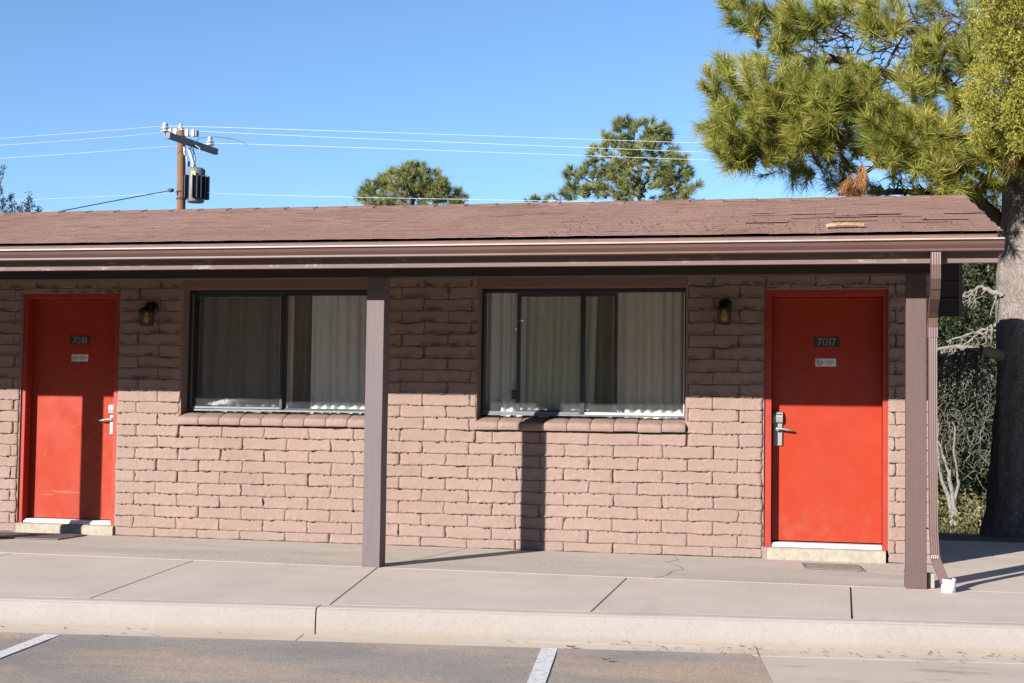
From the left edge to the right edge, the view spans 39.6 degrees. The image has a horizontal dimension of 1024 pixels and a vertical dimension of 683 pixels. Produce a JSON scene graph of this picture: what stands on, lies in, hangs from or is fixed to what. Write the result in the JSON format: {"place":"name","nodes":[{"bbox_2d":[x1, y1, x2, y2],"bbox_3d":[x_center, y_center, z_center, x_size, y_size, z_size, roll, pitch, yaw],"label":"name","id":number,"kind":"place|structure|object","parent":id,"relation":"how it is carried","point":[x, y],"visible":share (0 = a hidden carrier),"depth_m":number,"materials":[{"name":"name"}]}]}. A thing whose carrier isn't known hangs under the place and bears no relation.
{"place":"outdoors","nodes":[
{"label":"outdoors","id":0,"kind":"place"},
{"bbox_2d":[0,632,772,682],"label":"parking lot","id":1,"kind":"structure","parent":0,"point":[49,658],"depth_m":7.42,"materials":[{"name":"grey asphalt"}]},
{"bbox_2d":[0,0,1010,227],"label":"sky","id":2,"kind":"structure","parent":0,"point":[552,70],"materials":[{"name":"blue"}]},
{"bbox_2d":[0,553,1023,622],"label":"sidewalk","id":3,"kind":"structure","parent":0,"point":[47,575],"depth_m":9.17,"materials":[{"name":"concrete"}]},
{"bbox_2d":[0,531,1023,592],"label":"porch floor","id":4,"kind":"structure","parent":0,"point":[983,566],"depth_m":11.06,"materials":[{"name":"concrete"}]},
{"bbox_2d":[0,532,86,539],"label":"door mat","id":5,"kind":"object","parent":4,"relation":"on","point":[51,536],"depth_m":12.37,"materials":[{"name":"rubber"}]},
{"bbox_2d":[0,194,1004,588],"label":"motel building","id":6,"kind":"structure","parent":4,"relation":"on","point":[804,426],"depth_m":11.61,"materials":[{"name":"brick"}]},
{"bbox_2d":[14,292,121,535],"bbox_3d":[-3.986,0.655,12.882,1.000,2.207,0.233,0,-3,13],"label":"door","id":7,"kind":"structure","parent":6,"relation":"in","point":[69,363],"depth_m":12.93,"materials":[{"name":"red paint"}]},
{"bbox_2d":[139,302,158,325],"bbox_3d":[-3.219,-0.247,12.585,0.131,0.219,0.192,0,-3,13],"label":"wall lantern","id":8,"kind":"object","parent":6,"relation":"attached to","point":[151,308],"depth_m":12.54,"materials":[{"name":"black paint"}]},
{"bbox_2d":[197,297,280,412],"bbox_3d":[-2.451,0.064,12.773,0.790,1.320,0.060,0,-3,13],"label":"curtain","id":9,"kind":"object","parent":6,"relation":"hanging from","point":[239,353],"visible":0.72,"depth_m":12.77,"materials":[{"name":"grey fabric"}]},
{"bbox_2d":[178,279,366,427],"bbox_3d":[-2.048,-0.010,12.480,1.791,1.508,0.260,0,-3,13],"label":"window","id":10,"kind":"structure","parent":6,"relation":"in","point":[191,289],"depth_m":12.51,"materials":[{"name":"metal"}]},
{"bbox_2d":[286,296,293,413],"bbox_3d":[-1.974,0.065,12.653,0.054,1.320,0.024,0,-3,24],"label":"curtain","id":11,"kind":"object","parent":6,"relation":"hanging from","point":[290,351],"visible":0.72,"depth_m":12.65,"materials":[{"name":"grey fabric"}]},
{"bbox_2d":[283,296,312,413],"bbox_3d":[-1.865,0.071,12.757,0.380,1.320,0.052,0,-3,13],"label":"curtain","id":12,"kind":"object","parent":6,"relation":"hanging from","point":[302,352],"visible":0.5,"depth_m":12.77,"materials":[{"name":"grey fabric"}]},
{"bbox_2d":[310,296,366,414],"bbox_3d":[-1.441,0.067,12.546,0.700,1.320,0.049,0,-3,13],"label":"curtain","id":13,"kind":"object","parent":6,"relation":"hanging from","point":[338,365],"visible":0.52,"depth_m":12.56,"materials":[{"name":"white fabric"}]},
{"bbox_2d":[486,293,526,417],"bbox_3d":[-0.052,0.071,12.227,0.350,1.320,0.060,0,-3,13],"label":"curtain","id":14,"kind":"object","parent":6,"relation":"hanging from","point":[501,356],"visible":0.71,"depth_m":12.23,"materials":[{"name":"white fabric"}]},
{"bbox_2d":[525,297,597,417],"bbox_3d":[0.418,0.073,12.132,0.630,1.320,0.059,0,-3,13],"label":"curtain","id":15,"kind":"object","parent":6,"relation":"hanging from","point":[553,324],"visible":0.7,"depth_m":12.13,"materials":[{"name":"grey fabric"}]},
{"bbox_2d":[475,277,688,432],"bbox_3d":[0.583,-0.001,11.894,1.789,1.509,0.258,0,-3,13],"label":"window","id":16,"kind":"structure","parent":6,"relation":"in","point":[583,288],"depth_m":11.91,"materials":[{"name":"metal"}]},
{"bbox_2d":[594,296,612,417],"bbox_3d":[0.838,0.080,12.154,0.360,1.320,0.055,0,-3,13],"label":"curtain","id":17,"kind":"object","parent":6,"relation":"hanging from","point":[603,373],"visible":0.37,"depth_m":12.15,"materials":[{"name":"grey fabric"}]},
{"bbox_2d":[612,293,683,419],"bbox_3d":[1.184,0.076,11.960,0.680,1.320,0.061,0,-3,13],"label":"curtain","id":18,"kind":"object","parent":6,"relation":"hanging from","point":[650,376],"visible":0.61,"depth_m":11.96,"materials":[{"name":"white fabric"}]},
{"bbox_2d":[717,298,731,324],"bbox_3d":[1.717,-0.243,11.486,0.120,0.219,0.187,0,-3,13],"label":"wall lantern","id":19,"kind":"object","parent":6,"relation":"attached to","point":[724,307],"depth_m":11.43,"materials":[{"name":"black paint"}]},
{"bbox_2d":[545,211,972,233],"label":"roof litter","id":20,"kind":"object","parent":6,"relation":"on","point":[746,226],"visible":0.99,"depth_m":9.82,"materials":[{"name":"brown plant"}]},
{"bbox_2d":[761,288,889,563],"bbox_3d":[2.515,0.675,11.431,1.002,2.210,0.233,0,-3,13],"label":"door","id":21,"kind":"structure","parent":6,"relation":"in","point":[825,422],"depth_m":11.47,"materials":[{"name":"red paint"}]},
{"bbox_2d":[826,222,863,226],"bbox_3d":[2.241,-0.789,9.565,0.250,0.037,0.055,0,-3,13],"label":"bark piece","id":22,"kind":"object","parent":6,"relation":"on","point":[844,223],"visible":1,"depth_m":9.55,"materials":[{"name":"beige wood"}]},
{"bbox_2d":[941,578,955,592],"bbox_3d":[2.895,1.618,9.434,0.100,0.088,0.100,0,-3,13],"label":"drain hub","id":23,"kind":"object","parent":6,"relation":"attached to","point":[948,586],"visible":1,"depth_m":9.39,"materials":[{"name":"white plastic"}]},
{"bbox_2d":[802,563,864,571],"bbox_3d":[2.435,1.710,10.798,0.466,0.013,0.400,0,-3,13],"label":"door mat","id":24,"kind":"object","parent":4,"relation":"on","point":[846,567],"depth_m":10.74,"materials":[{"name":"rubber"}]},
{"bbox_2d":[596,498,1023,681],"bbox_3d":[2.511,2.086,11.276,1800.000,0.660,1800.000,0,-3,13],"label":"ground","id":25,"kind":"structure","parent":0,"point":[962,537],"depth_m":13.66,"materials":[{"name":"soil"}]},
{"bbox_2d":[0,164,42,212],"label":"juniper tree","id":26,"kind":"object","parent":25,"relation":"on","point":[10,198],"visible":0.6,"depth_m":30.84,"materials":[{"name":"green plant"}]},
{"bbox_2d":[160,122,245,208],"bbox_3d":[-7.494,-1.085,34.468,2.038,8.368,1.964,1,-3,-8],"label":"utility pole","id":27,"kind":"object","parent":25,"relation":"on","point":[193,185],"visible":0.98,"depth_m":34.19,"materials":[{"name":"brown wood"}]},
{"bbox_2d":[0,126,159,138],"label":"power line","id":28,"kind":"object","parent":27,"relation":"attached to","point":[80,132],"visible":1,"depth_m":33.33,"materials":[{"name":"metal"}]},
{"bbox_2d":[0,132,163,145],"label":"power line","id":29,"kind":"object","parent":27,"relation":"attached to","point":[83,139],"visible":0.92,"depth_m":34.15,"materials":[{"name":"metal"}]},
{"bbox_2d":[12,193,171,200],"bbox_3d":[-13.284,-3.349,33.927,10.393,0.695,0.262,1,-3,-4],"label":"power line","id":30,"kind":"object","parent":27,"relation":"attached to","point":[98,196],"visible":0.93,"depth_m":34.12,"materials":[{"name":"metal"}]},
{"bbox_2d":[0,143,207,158],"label":"power line","id":31,"kind":"object","parent":27,"relation":"attached to","point":[99,151],"visible":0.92,"depth_m":35.39,"materials":[{"name":"metal"}]},
{"bbox_2d":[61,190,167,210],"bbox_3d":[-9.802,-3.178,33.246,3.737,1.086,0.272,3,-3,-36],"label":"power line","id":32,"kind":"object","parent":27,"relation":"attached to","point":[115,200],"visible":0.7,"depth_m":33.68,"materials":[{"name":"black metal"}]},
{"bbox_2d":[215,193,599,201],"bbox_3d":[4.311,-3.249,33.270,23.308,0.394,0.357,1,-3,5],"label":"power line","id":33,"kind":"object","parent":27,"relation":"attached to","point":[411,198],"visible":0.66,"depth_m":33.98,"materials":[{"name":"metal"}]},
{"bbox_2d":[182,126,689,142],"bbox_3d":[3.858,-4.597,32.899,24.203,0.768,0.072,1,-3,3],"label":"power line","id":34,"kind":"object","parent":27,"relation":"attached to","point":[439,134],"visible":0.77,"depth_m":33.20,"materials":[{"name":"metal"}]},
{"bbox_2d":[201,131,978,162],"bbox_3d":[4.131,-4.474,33.312,23.715,1.034,0.036,1,-3,5],"label":"power line","id":35,"kind":"object","parent":27,"relation":"attached to","point":[455,142],"visible":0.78,"depth_m":33.84,"materials":[{"name":"metal"}]},
{"bbox_2d":[218,143,984,170],"bbox_3d":[4.419,-4.370,34.299,24.060,0.965,0.026,1,-3,6],"label":"power line","id":36,"kind":"object","parent":27,"relation":"attached to","point":[472,151],"visible":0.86,"depth_m":34.84,"materials":[{"name":"metal"}]},
{"bbox_2d":[353,157,470,205],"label":"pine tree","id":37,"kind":"object","parent":25,"relation":"on","point":[438,190],"visible":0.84,"depth_m":51.64,"materials":[{"name":"green plant"}]},
{"bbox_2d":[0,596,1023,654],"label":"kerb","id":38,"kind":"structure","parent":25,"relation":"on","point":[755,631],"depth_m":8.18,"materials":[{"name":"concrete"}]},
{"bbox_2d":[0,625,1023,663],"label":"gutter pan","id":39,"kind":"object","parent":25,"relation":"on","point":[885,655],"visible":0.46,"depth_m":8.04,"materials":[{"name":"concrete"}]},
{"bbox_2d":[2,626,1015,662],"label":"needle litter","id":40,"kind":"object","parent":39,"relation":"on","point":[701,647],"visible":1,"depth_m":7.88,"materials":[{"name":"brown plant"}]},
{"bbox_2d":[522,191,562,202],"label":"pine tree","id":41,"kind":"object","parent":25,"relation":"on","point":[536,197],"visible":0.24,"depth_m":59.01,"materials":[{"name":"green plant"}]},
{"bbox_2d":[555,112,706,201],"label":"pine tree","id":42,"kind":"object","parent":25,"relation":"on","point":[665,177],"visible":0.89,"depth_m":53.99,"materials":[{"name":"green plant"}]},
{"bbox_2d":[683,0,1023,538],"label":"pine tree","id":43,"kind":"object","parent":25,"relation":"on","point":[795,111],"visible":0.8,"depth_m":13.93,"materials":[{"name":"green plant"}]},
{"bbox_2d":[937,375,970,439],"bbox_3d":[6.392,1.045,27.368,5.172,5.638,5.668,0,-3,13],"label":"juniper tree","id":44,"kind":"object","parent":25,"relation":"on","point":[948,410],"depth_m":25.79,"materials":[{"name":"green plant"}]},
{"bbox_2d":[938,488,986,534],"bbox_3d":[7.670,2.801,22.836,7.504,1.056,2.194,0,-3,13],"label":"weeds","id":45,"kind":"object","parent":25,"relation":"on","point":[971,517],"visible":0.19,"depth_m":22.52,"materials":[{"name":"green plant"}]},
{"bbox_2d":[937,312,994,486],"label":"woodland","id":46,"kind":"object","parent":25,"relation":"on","point":[975,392],"visible":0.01,"depth_m":31.68,"materials":[{"name":"green plant"}]},
{"bbox_2d":[937,367,996,525],"bbox_3d":[7.293,1.598,22.785,1.767,2.682,1.561,0,-3,13],"label":"dead shrub","id":47,"kind":"object","parent":25,"relation":"on","point":[951,495],"visible":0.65,"depth_m":22.59,"materials":[{"name":"grey plant"}]},
{"bbox_2d":[937,209,1000,523],"bbox_3d":[8.448,0.617,25.339,5.888,6.432,5.284,1,-3,-4],"label":"juniper tree","id":48,"kind":"object","parent":25,"relation":"on","point":[972,280],"visible":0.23,"depth_m":23.94,"materials":[{"name":"green plant"}]},
{"bbox_2d":[949,0,1023,161],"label":"juniper tree","id":49,"kind":"object","parent":25,"relation":"on","point":[1005,35],"visible":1,"depth_m":12.03,"materials":[{"name":"green plant"}]},
{"bbox_2d":[760,656,1023,682],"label":"concrete apron","id":50,"kind":"object","parent":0,"point":[804,670],"visible":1,"depth_m":7.38,"materials":[{"name":"grey concrete"}]}
]}

